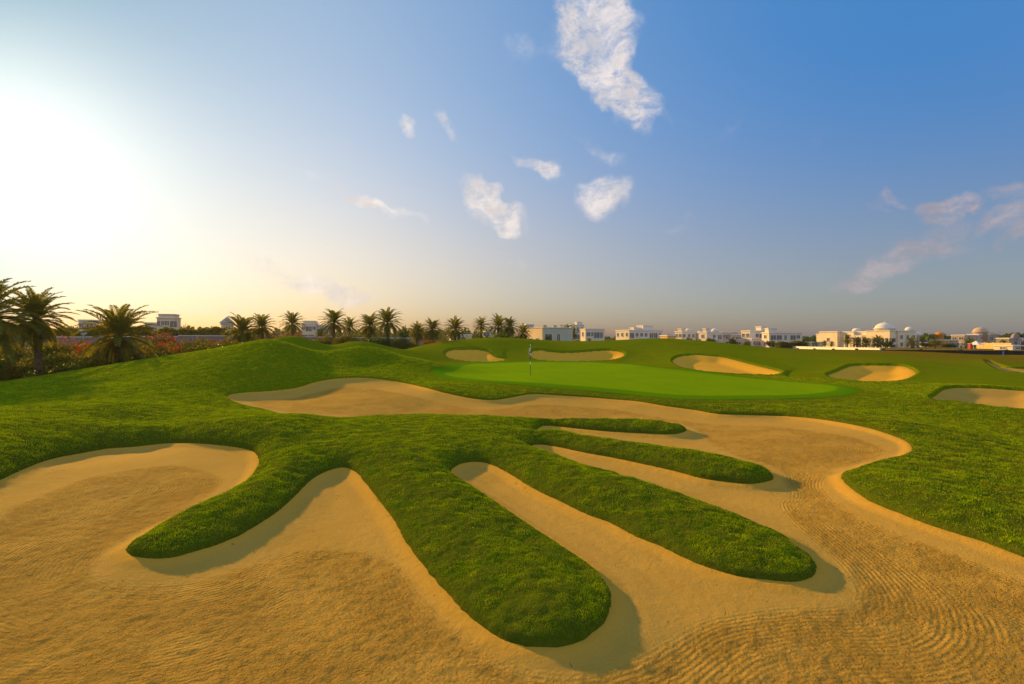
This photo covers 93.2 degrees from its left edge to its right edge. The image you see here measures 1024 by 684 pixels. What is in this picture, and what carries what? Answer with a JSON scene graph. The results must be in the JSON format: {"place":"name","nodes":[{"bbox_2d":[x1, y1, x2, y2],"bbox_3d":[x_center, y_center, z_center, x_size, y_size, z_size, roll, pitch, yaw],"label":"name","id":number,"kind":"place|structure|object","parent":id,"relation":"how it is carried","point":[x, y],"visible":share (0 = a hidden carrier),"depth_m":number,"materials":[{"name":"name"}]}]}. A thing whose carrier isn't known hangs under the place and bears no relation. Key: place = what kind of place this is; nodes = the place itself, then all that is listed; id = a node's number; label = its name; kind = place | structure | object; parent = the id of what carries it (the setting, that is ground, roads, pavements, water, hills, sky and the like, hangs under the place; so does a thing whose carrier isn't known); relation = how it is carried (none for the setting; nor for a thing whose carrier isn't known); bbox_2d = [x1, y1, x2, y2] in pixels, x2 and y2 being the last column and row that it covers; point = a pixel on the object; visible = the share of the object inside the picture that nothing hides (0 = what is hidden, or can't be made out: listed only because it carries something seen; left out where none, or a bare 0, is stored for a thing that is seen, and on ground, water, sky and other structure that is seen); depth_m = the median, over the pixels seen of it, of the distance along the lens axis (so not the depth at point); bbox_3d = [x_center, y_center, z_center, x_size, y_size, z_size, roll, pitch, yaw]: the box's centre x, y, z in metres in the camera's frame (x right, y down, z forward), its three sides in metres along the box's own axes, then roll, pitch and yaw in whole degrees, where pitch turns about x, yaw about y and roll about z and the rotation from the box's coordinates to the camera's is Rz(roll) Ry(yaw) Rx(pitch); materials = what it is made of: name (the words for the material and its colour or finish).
{"place":"outdoors","nodes":[
{"label":"outdoors","id":0,"kind":"place"},
{"bbox_2d":[0,336,1023,646],"bbox_3d":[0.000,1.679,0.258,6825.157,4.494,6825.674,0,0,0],"label":"ground","id":1,"kind":"structure","parent":0,"point":[928,368],"depth_m":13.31,"materials":[{"name":"green plant"}]},
{"bbox_2d":[0,353,16,379],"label":"shrub","id":2,"kind":"object","parent":1,"relation":"on","point":[5,361],"visible":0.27,"depth_m":43.71,"materials":[{"name":"green plant"}]},
{"bbox_2d":[0,362,34,380],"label":"shrub","id":3,"kind":"object","parent":1,"relation":"on","point":[8,373],"visible":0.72,"depth_m":43.25,"materials":[{"name":"green plant"}]},
{"bbox_2d":[0,344,45,363],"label":"shrub","id":4,"kind":"object","parent":1,"relation":"on","point":[18,354],"visible":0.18,"depth_m":49.11,"materials":[{"name":"green plant"}]},
{"bbox_2d":[0,278,53,359],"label":"date palm","id":5,"kind":"object","parent":1,"relation":"on","point":[6,329],"visible":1,"depth_m":35.09,"materials":[{"name":"green plant"}]},
{"bbox_2d":[18,354,52,370],"bbox_3d":[-45.171,2.556,45.520,3.588,2.848,3.416,0,0,-12],"label":"shrub","id":6,"kind":"object","parent":1,"relation":"on","point":[27,361],"visible":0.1,"depth_m":45.39,"materials":[{"name":"green plant"}]},
{"bbox_2d":[0,285,76,374],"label":"date palm","id":7,"kind":"object","parent":1,"relation":"on","point":[37,345],"visible":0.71,"depth_m":38.51,"materials":[{"name":"green plant"}]},
{"bbox_2d":[21,368,59,377],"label":"shrub","id":8,"kind":"object","parent":1,"relation":"on","point":[29,374],"visible":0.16,"depth_m":37.54,"materials":[{"name":"green plant"}]},
{"bbox_2d":[30,350,62,369],"bbox_3d":[-44.690,2.372,47.209,3.399,3.303,4.015,0,0,35],"label":"shrub","id":9,"kind":"object","parent":1,"relation":"on","point":[50,358],"visible":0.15,"depth_m":46.42,"materials":[{"name":"green plant"}]},
{"bbox_2d":[29,341,78,359],"bbox_3d":[-50.659,1.483,53.862,4.094,3.758,4.838,0,0,42],"label":"shrub","id":10,"kind":"object","parent":1,"relation":"on","point":[53,349],"visible":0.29,"depth_m":53.05,"materials":[{"name":"green plant"}]},
{"bbox_2d":[40,360,80,374],"bbox_3d":[-36.231,2.535,39.025,3.081,2.183,2.608,0,0,-30],"label":"shrub","id":11,"kind":"object","parent":1,"relation":"on","point":[61,367],"visible":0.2,"depth_m":38.61,"materials":[{"name":"green plant"}]},
{"bbox_2d":[48,350,83,366],"bbox_3d":[-43.261,2.363,47.704,4.135,3.325,3.499,0,0,-1],"label":"shrub","id":12,"kind":"object","parent":1,"relation":"on","point":[64,358],"visible":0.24,"depth_m":46.98,"materials":[{"name":"green plant"}]},
{"bbox_2d":[55,335,86,353],"bbox_3d":[-50.791,1.061,55.907,4.391,4.367,4.336,0,0,14],"label":"bougainvillea","id":13,"kind":"object","parent":1,"relation":"on","point":[66,340],"visible":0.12,"depth_m":56.21,"materials":[{"name":"red plant"}]},
{"bbox_2d":[71,341,96,357],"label":"bougainvillea","id":14,"kind":"object","parent":1,"relation":"on","point":[81,349],"visible":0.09,"depth_m":50.69,"materials":[{"name":"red plant"}]},
{"bbox_2d":[64,355,106,368],"bbox_3d":[-35.517,2.283,40.260,3.193,2.786,3.038,0,0,3],"label":"shrub","id":15,"kind":"object","parent":1,"relation":"on","point":[86,364],"visible":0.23,"depth_m":40.10,"materials":[{"name":"green plant"}]},
{"bbox_2d":[77,319,99,334],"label":"house","id":16,"kind":"structure","parent":1,"relation":"on","point":[80,321],"depth_m":150.39,"materials":[{"name":"paint"}]},
{"bbox_2d":[75,352,102,363],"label":"shrub","id":17,"kind":"object","parent":1,"relation":"on","point":[87,358],"visible":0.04,"depth_m":47.42,"materials":[{"name":"green plant"}]},
{"bbox_2d":[89,357,123,367],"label":"shrub","id":18,"kind":"object","parent":1,"relation":"on","point":[106,363],"visible":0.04,"depth_m":41.06,"materials":[{"name":"green plant"}]},
{"bbox_2d":[70,303,162,364],"bbox_3d":[-35.197,0.151,42.945,6.758,7.197,6.258,0,0,-16],"label":"date palm","id":19,"kind":"object","parent":1,"relation":"on","point":[118,324],"visible":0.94,"depth_m":42.18,"materials":[{"name":"green plant"}]},
{"bbox_2d":[112,352,139,363],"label":"shrub","id":20,"kind":"object","parent":1,"relation":"on","point":[117,359],"visible":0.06,"depth_m":41.79,"materials":[{"name":"green plant"}]},
{"bbox_2d":[131,345,159,358],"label":"shrub","id":21,"kind":"object","parent":1,"relation":"on","point":[149,351],"visible":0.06,"depth_m":49.57,"materials":[{"name":"green plant"}]},
{"bbox_2d":[51,326,244,336],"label":"hedge","id":22,"kind":"object","parent":1,"relation":"on","point":[214,330],"visible":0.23,"depth_m":88.47,"materials":[{"name":"green plant"}]},
{"bbox_2d":[145,322,156,330],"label":"house","id":23,"kind":"structure","parent":1,"relation":"on","point":[153,325],"depth_m":140.58,"materials":[{"name":"paint"}]},
{"bbox_2d":[131,349,171,359],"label":"shrub","id":24,"kind":"object","parent":1,"relation":"on","point":[145,357],"visible":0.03,"depth_m":44.14,"materials":[{"name":"green plant"}]},
{"bbox_2d":[138,332,170,348],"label":"bougainvillea","id":25,"kind":"object","parent":1,"relation":"on","point":[152,339],"visible":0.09,"depth_m":59.42,"materials":[{"name":"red plant"}]},
{"bbox_2d":[147,334,176,351],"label":"bougainvillea","id":26,"kind":"object","parent":1,"relation":"on","point":[158,344],"visible":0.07,"depth_m":51.49,"materials":[{"name":"red plant"}]},
{"bbox_2d":[148,344,175,356],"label":"shrub","id":27,"kind":"object","parent":1,"relation":"on","point":[162,351],"visible":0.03,"depth_m":49.84,"materials":[{"name":"green plant"}]},
{"bbox_2d":[156,314,181,330],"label":"house","id":28,"kind":"structure","parent":1,"relation":"on","point":[170,320],"depth_m":140.72,"materials":[{"name":"paint"}]},
{"bbox_2d":[169,321,177,327],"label":"window","id":29,"kind":"structure","parent":28,"relation":"in","point":[174,324],"depth_m":140.89,"materials":[{"name":"glass"}]},
{"bbox_2d":[157,332,180,351],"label":"bougainvillea","id":30,"kind":"object","parent":1,"relation":"on","point":[165,338],"visible":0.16,"depth_m":59.09,"materials":[{"name":"red plant"}]},
{"bbox_2d":[160,336,187,355],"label":"bougainvillea","id":31,"kind":"object","parent":1,"relation":"on","point":[178,348],"visible":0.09,"depth_m":49.20,"materials":[{"name":"red plant"}]},
{"bbox_2d":[174,333,213,349],"bbox_3d":[-37.968,1.015,57.995,4.474,4.092,4.276,0,0,11],"label":"shrub","id":32,"kind":"object","parent":1,"relation":"on","point":[198,341],"visible":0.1,"depth_m":57.17,"materials":[{"name":"green plant"}]},
{"bbox_2d":[186,342,213,351],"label":"shrub","id":33,"kind":"object","parent":1,"relation":"on","point":[202,346],"visible":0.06,"depth_m":51.09,"materials":[{"name":"green plant"}]},
{"bbox_2d":[203,340,225,349],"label":"shrub","id":34,"kind":"object","parent":1,"relation":"on","point":[214,346],"visible":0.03,"depth_m":47.49,"materials":[{"name":"green plant"}]},
{"bbox_2d":[202,338,228,346],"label":"bougainvillea","id":35,"kind":"object","parent":1,"relation":"on","point":[216,342],"visible":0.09,"depth_m":61.58,"materials":[{"name":"red plant"}]},
{"bbox_2d":[15,335,423,350],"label":"boundary wall","id":36,"kind":"structure","parent":1,"relation":"on","point":[213,337],"depth_m":70.97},
{"bbox_2d":[219,317,235,330],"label":"house","id":37,"kind":"structure","parent":1,"relation":"on","point":[224,321],"depth_m":150.42,"materials":[{"name":"paint"}]},
{"bbox_2d":[219,313,262,343],"bbox_3d":[-34.419,-0.922,61.828,5.236,5.921,5.040,-1,1,-15],"label":"date palm","id":38,"kind":"object","parent":1,"relation":"on","point":[242,324],"visible":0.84,"depth_m":61.33,"materials":[{"name":"plant"}]},
{"bbox_2d":[245,313,277,338],"bbox_3d":[-33.037,-1.001,63.914,3.915,5.716,4.040,-3,3,-33],"label":"date palm","id":39,"kind":"object","parent":1,"relation":"on","point":[263,321],"visible":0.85,"depth_m":63.50,"materials":[{"name":"plant"}]},
{"bbox_2d":[263,332,289,338],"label":"bougainvillea","id":40,"kind":"object","parent":1,"relation":"on","point":[271,336],"visible":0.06,"depth_m":64.90,"materials":[{"name":"green plant"}]},
{"bbox_2d":[277,311,305,335],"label":"date palm","id":41,"kind":"object","parent":1,"relation":"on","point":[292,320],"visible":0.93,"depth_m":83.03,"materials":[{"name":"plant"}]},
{"bbox_2d":[301,321,318,336],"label":"house","id":42,"kind":"structure","parent":1,"relation":"on","point":[309,328],"depth_m":150.62,"materials":[{"name":"paint"}]},
{"bbox_2d":[309,333,333,344],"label":"shrub","id":43,"kind":"object","parent":1,"relation":"on","point":[328,340],"visible":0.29,"depth_m":65.68,"materials":[{"name":"green plant"}]},
{"bbox_2d":[317,327,325,336],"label":"tree","id":44,"kind":"object","parent":1,"relation":"on","point":[319,333],"visible":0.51,"depth_m":119.31,"materials":[{"name":"green plant"}]},
{"bbox_2d":[317,325,331,335],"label":"house","id":45,"kind":"structure","parent":1,"relation":"on","point":[319,326],"depth_m":155.27,"materials":[{"name":"paint"}]},
{"bbox_2d":[318,308,348,342],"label":"date palm","id":46,"kind":"object","parent":1,"relation":"on","point":[333,316],"visible":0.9,"depth_m":69.50,"materials":[{"name":"plant"}]},
{"bbox_2d":[332,330,359,344],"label":"shrub","id":47,"kind":"object","parent":1,"relation":"on","point":[342,338],"visible":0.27,"depth_m":60.96,"materials":[{"name":"green plant"}]},
{"bbox_2d":[341,316,359,335],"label":"date palm","id":48,"kind":"object","parent":1,"relation":"on","point":[350,322],"visible":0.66,"depth_m":77.70,"materials":[{"name":"plant"}]},
{"bbox_2d":[356,311,382,339],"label":"date palm","id":49,"kind":"object","parent":1,"relation":"on","point":[369,331],"visible":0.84,"depth_m":71.45,"materials":[{"name":"plant"}]},
{"bbox_2d":[367,334,390,346],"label":"shrub","id":50,"kind":"object","parent":1,"relation":"on","point":[386,342],"visible":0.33,"depth_m":59.49,"materials":[{"name":"green plant"}]},
{"bbox_2d":[372,307,403,338],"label":"date palm","id":51,"kind":"object","parent":1,"relation":"on","point":[386,316],"visible":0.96,"depth_m":67.21,"materials":[{"name":"plant"}]},
{"bbox_2d":[390,334,411,348],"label":"shrub","id":52,"kind":"object","parent":1,"relation":"on","point":[400,343],"visible":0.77,"depth_m":63.30,"materials":[{"name":"green plant"}]},
{"bbox_2d":[397,325,409,337],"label":"tree","id":53,"kind":"object","parent":1,"relation":"on","point":[403,331],"visible":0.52,"depth_m":109.10,"materials":[{"name":"green plant"}]},
{"bbox_2d":[406,321,425,343],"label":"date palm","id":54,"kind":"object","parent":1,"relation":"on","point":[416,330],"visible":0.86,"depth_m":87.44,"materials":[{"name":"plant"}]},
{"bbox_2d":[420,338,439,345],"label":"bougainvillea","id":55,"kind":"object","parent":1,"relation":"on","point":[426,342],"visible":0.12,"depth_m":71.78,"materials":[{"name":"green plant"}]},
{"bbox_2d":[420,317,442,342],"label":"date palm","id":56,"kind":"object","parent":1,"relation":"on","point":[432,333],"visible":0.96,"depth_m":85.37,"materials":[{"name":"plant"}]},
{"bbox_2d":[443,316,468,340],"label":"date palm","id":57,"kind":"object","parent":1,"relation":"on","point":[455,333],"visible":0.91,"depth_m":79.10,"materials":[{"name":"plant"}]},
{"bbox_2d":[448,334,472,340],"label":"house","id":58,"kind":"structure","parent":1,"relation":"on","point":[469,336],"depth_m":141.12,"materials":[{"name":"stone"}]},
{"bbox_2d":[446,350,503,361],"bbox_3d":[-3.873,1.548,52.545,7.566,1.512,4.858,0,0,22],"label":"sand bunker","id":59,"kind":"object","parent":1,"relation":"on","point":[474,355],"visible":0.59,"depth_m":53.58},
{"bbox_2d":[473,317,489,337],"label":"date palm","id":60,"kind":"object","parent":1,"relation":"on","point":[481,324],"visible":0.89,"depth_m":87.46,"materials":[{"name":"plant"}]},
{"bbox_2d":[483,329,493,337],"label":"house","id":61,"kind":"structure","parent":1,"relation":"on","point":[489,333],"depth_m":150.22,"materials":[{"name":"stone"}]},
{"bbox_2d":[485,313,505,334],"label":"date palm","id":62,"kind":"object","parent":1,"relation":"on","point":[498,319],"visible":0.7,"depth_m":85.74,"materials":[{"name":"plant"}]},
{"bbox_2d":[493,330,509,337],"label":"shrub","id":63,"kind":"object","parent":1,"relation":"on","point":[498,335],"visible":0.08,"depth_m":76.94,"materials":[{"name":"green plant"}]},
{"bbox_2d":[500,316,518,335],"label":"date palm","id":64,"kind":"object","parent":1,"relation":"on","point":[509,325],"visible":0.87,"depth_m":83.48,"materials":[{"name":"plant"}]},
{"bbox_2d":[0,378,1023,683],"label":"sand bunker","id":65,"kind":"object","parent":1,"relation":"on","point":[324,578],"visible":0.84,"depth_m":7.03},
{"bbox_2d":[18,322,1023,342],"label":"distant trees","id":66,"kind":"object","parent":1,"relation":"on","point":[925,337],"visible":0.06,"depth_m":286.05,"materials":[{"name":"green plant"}]},
{"bbox_2d":[514,323,533,338],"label":"date palm","id":67,"kind":"object","parent":1,"relation":"on","point":[523,328],"visible":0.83,"depth_m":79.53,"materials":[{"name":"plant"}]},
{"bbox_2d":[525,325,572,340],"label":"house","id":68,"kind":"structure","parent":1,"relation":"on","point":[556,333],"depth_m":130.41,"materials":[{"name":"paint"}]},
{"bbox_2d":[568,322,583,340],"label":"house","id":69,"kind":"structure","parent":1,"relation":"on","point":[578,326],"depth_m":190.93,"materials":[{"name":"paint"}]},
{"bbox_2d":[531,350,623,360],"bbox_3d":[6.062,1.619,52.739,13.393,1.423,6.638,0,0,0],"label":"sand bunker","id":70,"kind":"object","parent":1,"relation":"on","point":[580,356],"visible":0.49,"depth_m":54.00},
{"bbox_2d":[580,329,604,340],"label":"house","id":71,"kind":"structure","parent":1,"relation":"on","point":[595,334],"depth_m":150.85,"materials":[{"name":"paint"}]},
{"bbox_2d":[615,325,662,339],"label":"house","id":72,"kind":"structure","parent":1,"relation":"on","point":[642,331],"depth_m":188.40,"materials":[{"name":"paint"}]},
{"bbox_2d":[431,361,859,399],"bbox_3d":[5.022,2.375,36.695,20.851,0.938,32.518,0,0,-30],"label":"putting green","id":73,"kind":"object","parent":1,"relation":"on","point":[645,380],"visible":1,"depth_m":31.05,"materials":[{"name":"green plant"}]},
{"bbox_2d":[660,335,676,338],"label":"house","id":74,"kind":"structure","parent":1,"relation":"on","point":[669,336],"depth_m":165.81,"materials":[{"name":"paint"}]},
{"bbox_2d":[675,328,695,339],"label":"house","id":75,"kind":"structure","parent":1,"relation":"on","point":[682,333],"depth_m":196.51,"materials":[{"name":"paint"}]},
{"bbox_2d":[698,328,722,341],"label":"house","id":76,"kind":"structure","parent":1,"relation":"on","point":[706,333],"depth_m":181.51,"materials":[{"name":"paint"}]},
{"bbox_2d":[673,355,780,374],"bbox_3d":[18.548,2.156,43.648,8.587,1.707,12.749,0,0,0],"label":"sand bunker","id":77,"kind":"object","parent":1,"relation":"on","point":[711,363],"visible":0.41,"depth_m":46.02},
{"bbox_2d":[722,332,732,342],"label":"house","id":78,"kind":"structure","parent":1,"relation":"on","point":[726,336],"depth_m":185.30,"materials":[{"name":"paint"}]},
{"bbox_2d":[732,332,740,343],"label":"house","id":79,"kind":"structure","parent":1,"relation":"on","point":[736,336],"depth_m":190.88,"materials":[{"name":"paint"}]},
{"bbox_2d":[740,326,766,346],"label":"house","id":80,"kind":"structure","parent":1,"relation":"on","point":[753,337],"depth_m":175.61,"materials":[{"name":"paint"}]},
{"bbox_2d":[765,340,774,346],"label":"tree","id":81,"kind":"object","parent":1,"relation":"on","point":[771,343],"visible":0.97,"depth_m":139.81,"materials":[{"name":"green plant"}]},
{"bbox_2d":[761,328,802,346],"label":"house","id":82,"kind":"structure","parent":1,"relation":"on","point":[770,334],"depth_m":165.84,"materials":[{"name":"paint"}]},
{"bbox_2d":[775,341,807,348],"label":"hedge","id":83,"kind":"object","parent":1,"relation":"on","point":[782,344],"visible":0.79,"depth_m":126.99,"materials":[{"name":"green plant"}]},
{"bbox_2d":[806,342,822,346],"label":"house","id":84,"kind":"structure","parent":1,"relation":"on","point":[812,343],"depth_m":172.11,"materials":[{"name":"paint"}]},
{"bbox_2d":[792,346,881,349],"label":"garden wall","id":85,"kind":"structure","parent":1,"relation":"on","point":[841,348],"depth_m":100.84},
{"bbox_2d":[841,334,851,346],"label":"date palm","id":86,"kind":"object","parent":1,"relation":"on","point":[848,338],"visible":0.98,"depth_m":149.58,"materials":[{"name":"plant"}]},
{"bbox_2d":[850,337,862,346],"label":"date palm","id":87,"kind":"object","parent":1,"relation":"on","point":[857,339],"visible":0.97,"depth_m":147.78,"materials":[{"name":"plant"}]},
{"bbox_2d":[861,337,872,347],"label":"date palm","id":88,"kind":"object","parent":1,"relation":"on","point":[866,342],"visible":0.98,"depth_m":145.63,"materials":[{"name":"plant"}]},
{"bbox_2d":[816,321,921,347],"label":"villa","id":89,"kind":"object","parent":1,"relation":"on","point":[889,332],"visible":0.66,"depth_m":177.64,"materials":[{"name":"paint"}]},
{"bbox_2d":[829,365,915,380],"bbox_3d":[28.086,2.560,37.768,12.457,1.188,5.399,0,0,-41],"label":"sand bunker","id":90,"kind":"object","parent":1,"relation":"on","point":[877,373],"visible":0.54,"depth_m":39.46},
{"bbox_2d":[870,334,885,347],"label":"date palm","id":91,"kind":"object","parent":1,"relation":"on","point":[876,339],"visible":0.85,"depth_m":144.79,"materials":[{"name":"plant"}]},
{"bbox_2d":[879,340,893,348],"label":"tree","id":92,"kind":"object","parent":1,"relation":"on","point":[886,344],"visible":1,"depth_m":141.07,"materials":[{"name":"green plant"}]},
{"bbox_2d":[797,348,1023,354],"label":"fence","id":93,"kind":"object","parent":1,"relation":"on","point":[987,352],"visible":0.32,"depth_m":73.81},
{"bbox_2d":[904,337,918,347],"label":"date palm","id":94,"kind":"object","parent":1,"relation":"on","point":[911,340],"visible":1,"depth_m":149.65,"materials":[{"name":"plant"}]},
{"bbox_2d":[927,339,941,347],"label":"tree","id":95,"kind":"object","parent":1,"relation":"on","point":[936,342],"visible":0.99,"depth_m":149.48,"materials":[{"name":"green plant"}]},
{"bbox_2d":[929,332,959,347],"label":"house","id":96,"kind":"structure","parent":1,"relation":"on","point":[939,336],"depth_m":166.18,"materials":[{"name":"paint"}]},
{"bbox_2d":[942,343,957,348],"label":"tree","id":97,"kind":"object","parent":1,"relation":"on","point":[947,345],"visible":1,"depth_m":144.01,"materials":[{"name":"green plant"}]},
{"bbox_2d":[950,335,979,346],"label":"house","id":98,"kind":"structure","parent":1,"relation":"on","point":[962,338],"depth_m":179.61,"materials":[{"name":"paint"}]},
{"bbox_2d":[962,336,976,347],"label":"date palm","id":99,"kind":"object","parent":1,"relation":"on","point":[971,340],"visible":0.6,"depth_m":159.87,"materials":[{"name":"plant"}]},
{"bbox_2d":[933,388,1023,408],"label":"sand bunker","id":100,"kind":"object","parent":1,"relation":"on","point":[1006,398],"visible":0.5,"depth_m":27.18},
{"bbox_2d":[966,327,999,342],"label":"house","id":101,"kind":"structure","parent":1,"relation":"on","point":[984,336],"depth_m":189.01,"materials":[{"name":"paint"}]},
{"bbox_2d":[976,342,1012,348],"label":"garden wall","id":102,"kind":"structure","parent":1,"relation":"on","point":[988,346],"depth_m":140.44,"materials":[{"name":"paint"}]},
{"bbox_2d":[987,362,1023,372],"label":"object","id":103,"kind":"object","parent":1,"relation":"on","point":[1007,369],"visible":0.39,"depth_m":40.90,"materials":[{"name":"sand"}]},
{"bbox_2d":[993,341,1023,349],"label":"house","id":104,"kind":"structure","parent":1,"relation":"on","point":[1010,347],"depth_m":118.50,"materials":[{"name":"paint"}]},
{"bbox_2d":[995,333,1022,344],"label":"house","id":105,"kind":"structure","parent":1,"relation":"on","point":[1015,339],"depth_m":180.75,"materials":[{"name":"paint"}]},
{"bbox_2d":[0,0,1023,340],"label":"sky","id":106,"kind":"structure","parent":0,"point":[809,167],"materials":[{"name":"blue"}]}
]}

